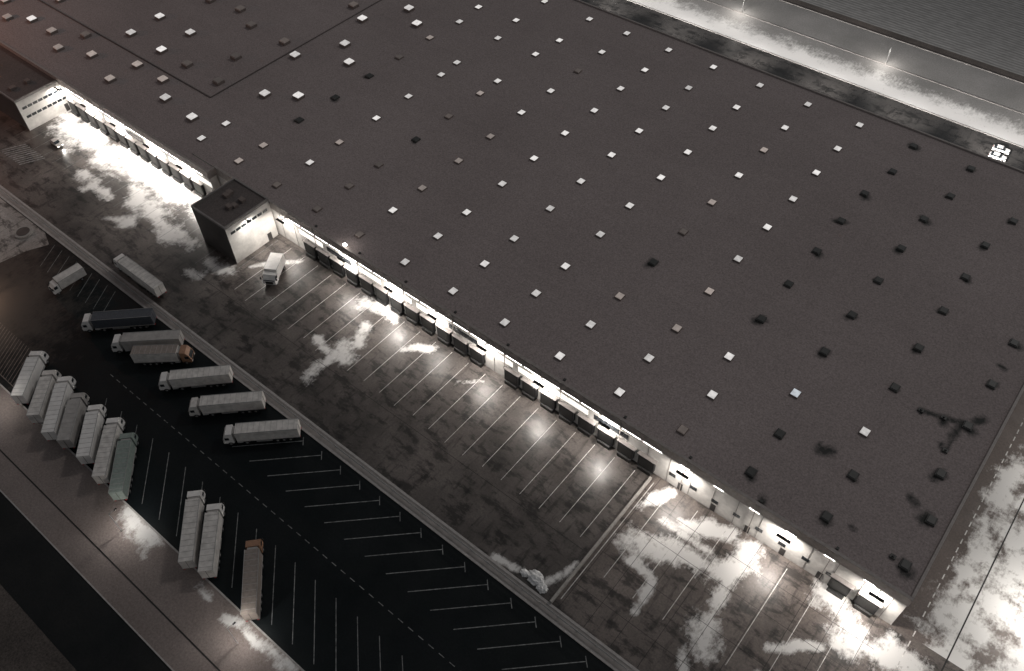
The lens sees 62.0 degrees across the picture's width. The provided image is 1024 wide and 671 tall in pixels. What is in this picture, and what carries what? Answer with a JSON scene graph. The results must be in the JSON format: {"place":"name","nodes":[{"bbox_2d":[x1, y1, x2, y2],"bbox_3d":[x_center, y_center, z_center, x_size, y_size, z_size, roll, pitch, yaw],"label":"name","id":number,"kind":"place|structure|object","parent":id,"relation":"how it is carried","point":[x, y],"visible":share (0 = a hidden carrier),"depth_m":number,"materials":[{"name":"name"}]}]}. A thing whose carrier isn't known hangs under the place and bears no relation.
{"place":"outdoors","nodes":[
{"label":"outdoors","id":0,"kind":"place"},
{"bbox_2d":[0,492,171,670],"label":"road","id":1,"kind":"structure","parent":0,"point":[74,616],"depth_m":150.85,"materials":[{"name":"black asphalt"}]},
{"bbox_2d":[0,386,301,670],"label":"verge","id":2,"kind":"structure","parent":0,"point":[203,615],"depth_m":156.29,"materials":[{"name":"grey concrete"}]},
{"bbox_2d":[0,384,303,670],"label":"roadside kerb","id":3,"kind":"structure","parent":2,"relation":"on","point":[175,626],"depth_m":153.95,"materials":[{"name":"concrete"}]},
{"bbox_2d":[0,197,613,670],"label":"truck parking lot","id":4,"kind":"structure","parent":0,"point":[356,623],"depth_m":160.70,"materials":[{"name":"black asphalt"}]},
{"bbox_2d":[0,325,30,386],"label":"hatched road marking","id":5,"kind":"object","parent":4,"relation":"on","point":[11,357],"visible":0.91,"depth_m":187.99,"materials":[{"name":"beige paint"}]},
{"bbox_2d":[0,198,48,261],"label":"concrete pad","id":6,"kind":"object","parent":4,"relation":"on","point":[20,233],"visible":1,"depth_m":213.10,"materials":[{"name":"grey concrete"}]},
{"bbox_2d":[10,351,48,404],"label":"semi truck","id":7,"kind":"object","parent":4,"relation":"on","point":[30,373],"visible":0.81,"depth_m":179.92,"materials":[{"name":"white paint"}]},
{"bbox_2d":[26,370,61,423],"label":"semi truck","id":8,"kind":"object","parent":4,"relation":"on","point":[39,403],"visible":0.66,"depth_m":176.23,"materials":[{"name":"metal"}]},
{"bbox_2d":[41,376,76,440],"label":"semi truck","id":9,"kind":"object","parent":4,"relation":"on","point":[64,387],"visible":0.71,"depth_m":174.44,"materials":[{"name":"white paint"}]},
{"bbox_2d":[46,263,86,294],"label":"box truck","id":10,"kind":"object","parent":4,"relation":"on","point":[66,277],"visible":1,"depth_m":199.67,"materials":[{"name":"metal"}]},
{"bbox_2d":[56,392,89,448],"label":"semi truck","id":11,"kind":"object","parent":4,"relation":"on","point":[69,433],"visible":0.92,"depth_m":172.59,"materials":[{"name":"metal"}]},
{"bbox_2d":[76,404,106,464],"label":"semi truck","id":12,"kind":"object","parent":4,"relation":"on","point":[91,431],"visible":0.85,"depth_m":170.25,"materials":[{"name":"white paint"}]},
{"bbox_2d":[91,417,125,484],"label":"semi truck","id":13,"kind":"object","parent":4,"relation":"on","point":[113,428],"visible":0.8,"depth_m":167.47,"materials":[{"name":"metal"}]},
{"bbox_2d":[80,308,156,332],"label":"semi truck","id":14,"kind":"object","parent":4,"relation":"on","point":[140,318],"visible":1,"depth_m":190.49,"materials":[{"name":"metal"}]},
{"bbox_2d":[108,432,138,500],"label":"semi truck","id":15,"kind":"object","parent":4,"relation":"on","point":[121,480],"visible":1,"depth_m":165.33,"materials":[{"name":"metal"}]},
{"bbox_2d":[110,329,184,353],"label":"semi truck","id":16,"kind":"object","parent":4,"relation":"on","point":[126,341],"visible":0.75,"depth_m":186.08,"materials":[{"name":"metal"}]},
{"bbox_2d":[130,344,194,365],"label":"semi truck","id":17,"kind":"object","parent":4,"relation":"on","point":[150,355],"visible":1,"depth_m":183.84,"materials":[{"name":"metal"}]},
{"bbox_2d":[178,489,205,569],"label":"semi truck","id":18,"kind":"object","parent":4,"relation":"on","point":[190,539],"visible":0.94,"depth_m":156.25,"materials":[{"name":"metal"}]},
{"bbox_2d":[157,365,233,391],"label":"semi truck","id":19,"kind":"object","parent":4,"relation":"on","point":[210,376],"visible":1,"depth_m":179.49,"materials":[{"name":"metal"}]},
{"bbox_2d":[197,502,224,578],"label":"semi truck","id":20,"kind":"object","parent":4,"relation":"on","point":[210,549],"visible":1,"depth_m":154.78,"materials":[{"name":"metal"}]},
{"bbox_2d":[188,390,265,417],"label":"semi truck","id":21,"kind":"object","parent":4,"relation":"on","point":[242,402],"visible":1,"depth_m":175.00,"materials":[{"name":"metal"}]},
{"bbox_2d":[240,538,263,621],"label":"semi truck","id":22,"kind":"object","parent":4,"relation":"on","point":[251,602],"visible":1,"depth_m":149.60,"materials":[{"name":"metal"}]},
{"bbox_2d":[222,418,301,444],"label":"semi truck","id":23,"kind":"object","parent":4,"relation":"on","point":[269,430],"visible":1,"depth_m":170.42,"materials":[{"name":"metal"}]},
{"bbox_2d":[40,245,587,670],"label":"truck lot markings","id":24,"kind":"object","parent":4,"relation":"on","point":[344,539],"visible":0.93,"depth_m":156.34,"materials":[{"name":"white paint"}]},
{"bbox_2d":[0,110,653,601],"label":"loading yard pavement","id":25,"kind":"structure","parent":0,"point":[92,216],"depth_m":184.48,"materials":[{"name":"concrete"}]},
{"bbox_2d":[0,144,43,164],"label":"pedestrian crossing marking","id":26,"kind":"object","parent":25,"relation":"on","point":[22,153],"visible":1,"depth_m":234.43,"materials":[{"name":"white paint"}]},
{"bbox_2d":[0,45,70,129],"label":"office block","id":27,"kind":"structure","parent":25,"relation":"on","point":[31,97],"depth_m":241.14,"materials":[{"name":"white concrete"}]},
{"bbox_2d":[22,88,70,117],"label":"windows","id":28,"kind":"structure","parent":27,"relation":"in","point":[66,105],"depth_m":241.07,"materials":[{"name":"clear glass"}]},
{"bbox_2d":[49,138,63,147],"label":"car","id":29,"kind":"object","parent":25,"relation":"on","point":[57,143],"visible":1,"depth_m":235.81,"materials":[{"name":"white metal"}]},
{"bbox_2d":[112,254,166,297],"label":"semi truck","id":30,"kind":"object","parent":25,"relation":"on","point":[150,283],"visible":1,"depth_m":198.84,"materials":[{"name":"metal"}]},
{"bbox_2d":[190,178,277,262],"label":"office tower","id":31,"kind":"structure","parent":25,"relation":"on","point":[223,212],"depth_m":203.60,"materials":[{"name":"white concrete"}]},
{"bbox_2d":[231,208,272,240],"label":"windows","id":32,"kind":"structure","parent":31,"relation":"in","point":[270,237],"depth_m":203.15,"materials":[{"name":"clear glass"}]},
{"bbox_2d":[260,253,285,284],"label":"box truck","id":33,"kind":"object","parent":25,"relation":"on","point":[274,267],"visible":1,"depth_m":199.81,"materials":[{"name":"white paint"}]},
{"bbox_2d":[4,118,876,670],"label":"yard markings","id":34,"kind":"object","parent":25,"relation":"on","point":[556,488],"visible":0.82,"depth_m":158.38,"materials":[{"name":"white paint"}]},
{"bbox_2d":[66,97,883,617],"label":"dock shelters","id":35,"kind":"object","parent":25,"relation":"on","point":[866,603],"visible":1,"depth_m":186.57,"materials":[{"name":"black rubber"}]},
{"bbox_2d":[527,569,543,585],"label":"snow pile","id":36,"kind":"object","parent":25,"relation":"on","point":[535,577],"visible":1,"depth_m":152.44,"materials":[{"name":"white snow"}]},
{"bbox_2d":[536,583,547,593],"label":"snow pile","id":37,"kind":"object","parent":25,"relation":"on","point":[541,588],"visible":1,"depth_m":151.37,"materials":[{"name":"white snow"}]},
{"bbox_2d":[0,0,1023,670],"bbox_3d":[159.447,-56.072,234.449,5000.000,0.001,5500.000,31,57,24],"label":"ground","id":38,"kind":"structure","parent":0,"point":[26,644],"depth_m":148.09,"materials":[{"name":"black asphalt"}]},
{"bbox_2d":[0,185,638,670],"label":"dividing kerb","id":39,"kind":"structure","parent":38,"relation":"on","point":[466,551],"depth_m":168.58,"materials":[{"name":"concrete"}]},
{"bbox_2d":[0,190,629,670],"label":"guard rail","id":40,"kind":"object","parent":39,"relation":"on","point":[338,448],"visible":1,"depth_m":169.23,"materials":[{"name":"metal"}]},
{"bbox_2d":[0,35,905,624],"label":"walls","id":41,"kind":"structure","parent":38,"relation":"on","point":[796,549],"depth_m":163.36,"materials":[{"name":"white metal"}]},
{"bbox_2d":[0,0,445,153],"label":"roof","id":42,"kind":"structure","parent":41,"relation":"on","point":[218,39],"depth_m":249.37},
{"bbox_2d":[2,13,13,20],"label":"skylight","id":43,"kind":"object","parent":42,"relation":"on","point":[7,17],"visible":1,"depth_m":260.02},
{"bbox_2d":[26,15,37,23],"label":"skylight","id":44,"kind":"object","parent":42,"relation":"on","point":[31,19],"visible":1,"depth_m":259.06},
{"bbox_2d":[46,27,57,35],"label":"skylight","id":45,"kind":"object","parent":42,"relation":"on","point":[51,31],"visible":1,"depth_m":254.44},
{"bbox_2d":[52,44,64,51],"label":"skylight","id":46,"kind":"object","parent":42,"relation":"on","point":[58,47],"visible":1,"depth_m":248.34},
{"bbox_2d":[80,31,91,38],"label":"skylight","id":47,"kind":"object","parent":42,"relation":"on","point":[85,34],"visible":1,"depth_m":252.81},
{"bbox_2d":[86,50,98,58],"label":"skylight","id":48,"kind":"object","parent":42,"relation":"on","point":[92,54],"visible":1,"depth_m":245.78},
{"bbox_2d":[104,74,116,83],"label":"skylight","id":49,"kind":"object","parent":42,"relation":"on","point":[110,79],"visible":1,"depth_m":237.55},
{"bbox_2d":[125,29,136,36],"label":"skylight","id":50,"kind":"object","parent":42,"relation":"on","point":[131,33],"visible":1,"depth_m":253.09},
{"bbox_2d":[131,60,143,69],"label":"skylight","id":51,"kind":"object","parent":42,"relation":"on","point":[137,64],"visible":1,"depth_m":242.03},
{"bbox_2d":[154,13,165,20],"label":"skylight","id":52,"kind":"object","parent":42,"relation":"on","point":[159,16],"visible":1,"depth_m":258.98},
{"bbox_2d":[156,46,167,54],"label":"skylight","id":53,"kind":"object","parent":42,"relation":"on","point":[161,50],"visible":1,"depth_m":246.85},
{"bbox_2d":[157,75,169,84],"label":"skylight","id":54,"kind":"object","parent":42,"relation":"on","point":[162,79],"visible":1,"depth_m":237.08},
{"bbox_2d":[159,93,171,102],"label":"skylight","id":55,"kind":"object","parent":42,"relation":"on","point":[165,98],"visible":1,"depth_m":231.23},
{"bbox_2d":[181,60,193,68],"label":"skylight","id":56,"kind":"object","parent":42,"relation":"on","point":[186,64],"visible":1,"depth_m":241.89},
{"bbox_2d":[185,28,196,36],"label":"skylight","id":57,"kind":"object","parent":42,"relation":"on","point":[190,32],"visible":1,"depth_m":252.72},
{"bbox_2d":[186,112,198,122],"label":"skylight","id":58,"kind":"object","parent":42,"relation":"on","point":[191,117],"visible":1,"depth_m":225.41},
{"bbox_2d":[39,0,380,97],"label":"fire wall upstand","id":59,"kind":"object","parent":42,"relation":"on","point":[228,86],"visible":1,"depth_m":247.52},
{"bbox_2d":[212,77,224,85],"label":"skylight","id":60,"kind":"object","parent":42,"relation":"on","point":[218,81],"visible":1,"depth_m":236.13},
{"bbox_2d":[230,52,241,60],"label":"skylight","id":61,"kind":"object","parent":42,"relation":"on","point":[235,56],"visible":1,"depth_m":244.03},
{"bbox_2d":[235,5,245,12],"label":"skylight","id":62,"kind":"object","parent":42,"relation":"on","point":[239,9],"visible":1,"depth_m":261.23},
{"bbox_2d":[246,21,256,28],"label":"skylight","id":63,"kind":"object","parent":42,"relation":"on","point":[251,25],"visible":1,"depth_m":255.10},
{"bbox_2d":[259,89,271,98],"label":"skylight","id":64,"kind":"object","parent":42,"relation":"on","point":[264,93],"visible":1,"depth_m":231.83},
{"bbox_2d":[279,37,290,45],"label":"skylight","id":65,"kind":"object","parent":42,"relation":"on","point":[284,41],"visible":1,"depth_m":248.93},
{"bbox_2d":[289,51,300,59],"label":"skylight","id":66,"kind":"object","parent":42,"relation":"on","point":[294,55],"visible":1,"depth_m":244.11},
{"bbox_2d":[339,40,350,47],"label":"skylight","id":67,"kind":"object","parent":42,"relation":"on","point":[344,43],"visible":1,"depth_m":247.61},
{"bbox_2d":[65,91,857,601],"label":"strip windows","id":68,"kind":"structure","parent":41,"relation":"attached to","point":[547,387],"depth_m":182.16,"materials":[{"name":"white glass"}]},
{"bbox_2d":[65,88,873,585],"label":"strip lights","id":69,"kind":"object","parent":41,"relation":"attached to","point":[443,316],"visible":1,"depth_m":179.48},
{"bbox_2d":[69,92,893,616],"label":"panel joints","id":70,"kind":"object","parent":41,"relation":"attached to","point":[587,408],"visible":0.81,"depth_m":163.04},
{"bbox_2d":[0,0,1023,606],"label":"parapet","id":71,"kind":"structure","parent":41,"relation":"on","point":[830,552],"depth_m":171.58,"materials":[{"name":"concrete"}]},
{"bbox_2d":[193,0,1023,595],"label":"roof","id":72,"kind":"structure","parent":41,"relation":"on","point":[889,500],"depth_m":194.41,"materials":[{"name":"grey"}]},
{"bbox_2d":[292,91,304,100],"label":"skylight","id":73,"kind":"object","parent":72,"relation":"on","point":[298,96],"visible":1,"depth_m":231.01},
{"bbox_2d":[343,58,355,66],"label":"skylight","id":74,"kind":"object","parent":72,"relation":"on","point":[349,62],"visible":1,"depth_m":241.37},
{"bbox_2d":[411,20,422,27],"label":"skylight","id":75,"kind":"object","parent":72,"relation":"on","point":[416,23],"visible":1,"depth_m":254.28},
{"bbox_2d":[447,287,458,295],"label":"skylight","id":76,"kind":"object","parent":72,"relation":"on","point":[452,291],"visible":1,"depth_m":183.92},
{"bbox_2d":[499,318,510,327],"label":"skylight","id":77,"kind":"object","parent":72,"relation":"on","point":[504,322],"visible":1,"depth_m":177.85},
{"bbox_2d":[554,351,565,361],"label":"skylight","id":78,"kind":"object","parent":72,"relation":"on","point":[559,356],"visible":1,"depth_m":171.89},
{"bbox_2d":[585,320,596,329],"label":"skylight","id":79,"kind":"object","parent":72,"relation":"on","point":[590,324],"visible":1,"depth_m":177.17},
{"bbox_2d":[613,387,625,397],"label":"skylight","id":80,"kind":"object","parent":72,"relation":"on","point":[619,392],"visible":1,"depth_m":165.85},
{"bbox_2d":[614,292,625,300],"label":"skylight","id":81,"kind":"object","parent":72,"relation":"on","point":[619,296],"visible":1,"depth_m":182.31},
{"bbox_2d":[643,353,654,363],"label":"skylight","id":82,"kind":"object","parent":72,"relation":"on","point":[648,358],"visible":1,"depth_m":171.24},
{"bbox_2d":[671,324,682,332],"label":"skylight","id":83,"kind":"object","parent":72,"relation":"on","point":[676,328],"visible":1,"depth_m":176.26},
{"bbox_2d":[676,424,688,435],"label":"skylight","id":84,"kind":"object","parent":72,"relation":"on","point":[682,430],"visible":1,"depth_m":159.99},
{"bbox_2d":[706,389,718,400],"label":"skylight","id":85,"kind":"object","parent":72,"relation":"on","point":[712,395],"visible":1,"depth_m":165.13},
{"bbox_2d":[723,352,734,361],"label":"skylight","id":86,"kind":"object","parent":72,"relation":"on","point":[729,356],"visible":1,"depth_m":171.17},
{"bbox_2d":[744,466,757,478],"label":"skylight","id":87,"kind":"object","parent":72,"relation":"on","point":[750,471],"visible":1,"depth_m":153.94},
{"bbox_2d":[755,314,766,323],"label":"skylight","id":88,"kind":"object","parent":72,"relation":"on","point":[762,319],"visible":1,"depth_m":177.56},
{"bbox_2d":[773,428,785,439],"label":"skylight","id":89,"kind":"object","parent":72,"relation":"on","point":[779,434],"visible":1,"depth_m":159.12},
{"bbox_2d":[789,388,801,398],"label":"skylight","id":90,"kind":"object","parent":72,"relation":"on","point":[795,393],"visible":1,"depth_m":165.09},
{"bbox_2d":[819,347,830,356],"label":"skylight","id":91,"kind":"object","parent":72,"relation":"on","point":[824,351],"visible":1,"depth_m":171.65},
{"bbox_2d":[820,510,833,523],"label":"skylight","id":92,"kind":"object","parent":72,"relation":"on","point":[826,516],"visible":1,"depth_m":147.95},
{"bbox_2d":[847,310,857,319],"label":"skylight","id":93,"kind":"object","parent":72,"relation":"on","point":[851,314],"visible":1,"depth_m":177.93},
{"bbox_2d":[846,469,859,481],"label":"skylight","id":94,"kind":"object","parent":72,"relation":"on","point":[852,475],"visible":1,"depth_m":153.25},
{"bbox_2d":[858,426,870,437],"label":"skylight","id":95,"kind":"object","parent":72,"relation":"on","point":[865,432],"visible":1,"depth_m":159.15},
{"bbox_2d":[888,382,900,392],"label":"skylight","id":96,"kind":"object","parent":72,"relation":"on","point":[894,387],"visible":1,"depth_m":165.70},
{"bbox_2d":[898,558,912,572],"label":"skylight","id":97,"kind":"object","parent":72,"relation":"on","point":[905,564],"visible":1,"depth_m":142.03},
{"bbox_2d":[913,343,924,352],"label":"skylight","id":98,"kind":"object","parent":72,"relation":"on","point":[918,347],"visible":1,"depth_m":171.98},
{"bbox_2d":[924,514,937,526],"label":"skylight","id":99,"kind":"object","parent":72,"relation":"on","point":[930,520],"visible":1,"depth_m":147.27},
{"bbox_2d":[934,468,946,479],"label":"skylight","id":100,"kind":"object","parent":72,"relation":"on","point":[941,474],"visible":1,"depth_m":153.15},
{"bbox_2d":[938,306,948,315],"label":"skylight","id":101,"kind":"object","parent":72,"relation":"on","point":[943,310],"visible":1,"depth_m":178.31},
{"bbox_2d":[961,420,973,431],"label":"skylight","id":102,"kind":"object","parent":72,"relation":"on","point":[967,425],"visible":1,"depth_m":159.70},
{"bbox_2d":[985,379,997,389],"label":"skylight","id":103,"kind":"object","parent":72,"relation":"on","point":[991,384],"visible":1,"depth_m":165.90},
{"bbox_2d":[1008,338,1019,348],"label":"skylight","id":104,"kind":"object","parent":72,"relation":"on","point":[1014,343],"visible":1,"depth_m":172.47},
{"bbox_2d":[869,590,884,602],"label":"wall lamp","id":105,"kind":"object","parent":41,"relation":"attached to","point":[877,597],"visible":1,"depth_m":141.21,"materials":[{"name":"metal"}]},
{"bbox_2d":[628,0,1023,147],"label":"back kerb","id":106,"kind":"structure","parent":38,"relation":"on","point":[862,56],"depth_m":258.27,"materials":[{"name":"concrete"}]},
{"bbox_2d":[552,474,963,670],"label":"concrete yard pavement","id":107,"kind":"structure","parent":0,"point":[712,649],"depth_m":149.14,"materials":[{"name":"grey concrete"}]},
{"bbox_2d":[549,477,651,603],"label":"concrete barrier","id":108,"kind":"object","parent":107,"relation":"on","point":[594,547],"visible":1,"depth_m":156.57,"materials":[{"name":"grey concrete"}]},
{"bbox_2d":[581,0,1023,169],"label":"back yard pavement","id":109,"kind":"structure","parent":0,"point":[927,122],"depth_m":251.57,"materials":[{"name":"concrete"}]},
{"bbox_2d":[988,151,1006,161],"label":"parked car","id":110,"kind":"object","parent":109,"relation":"on","point":[998,156],"visible":0.97,"depth_m":226.50,"materials":[{"name":"white paint"}]},
{"bbox_2d":[992,144,1010,154],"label":"parked car","id":111,"kind":"object","parent":109,"relation":"on","point":[1001,149],"visible":1,"depth_m":228.40,"materials":[{"name":"white paint"}]},
{"bbox_2d":[631,0,1023,146],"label":"snowy back strip","id":112,"kind":"object","parent":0,"point":[962,108],"visible":1,"depth_m":255.91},
{"bbox_2d":[708,0,1023,112],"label":"back road","id":113,"kind":"structure","parent":0,"point":[979,83],"depth_m":261.66,"materials":[{"name":"grey asphalt"}]},
{"bbox_2d":[800,0,1023,75],"bbox_3d":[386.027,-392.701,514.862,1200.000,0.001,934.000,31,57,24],"label":"field","id":114,"kind":"structure","parent":0,"point":[990,32],"depth_m":271.90,"materials":[{"name":"grey"}]},
{"bbox_2d":[892,391,1023,670],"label":"side road","id":115,"kind":"structure","parent":0,"point":[991,637],"depth_m":151.55,"materials":[{"name":"grey asphalt"}]},
{"bbox_2d":[897,422,1023,670],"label":"side road markings","id":116,"kind":"object","parent":115,"relation":"on","point":[986,575],"visible":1,"depth_m":152.05,"materials":[{"name":"white paint"}]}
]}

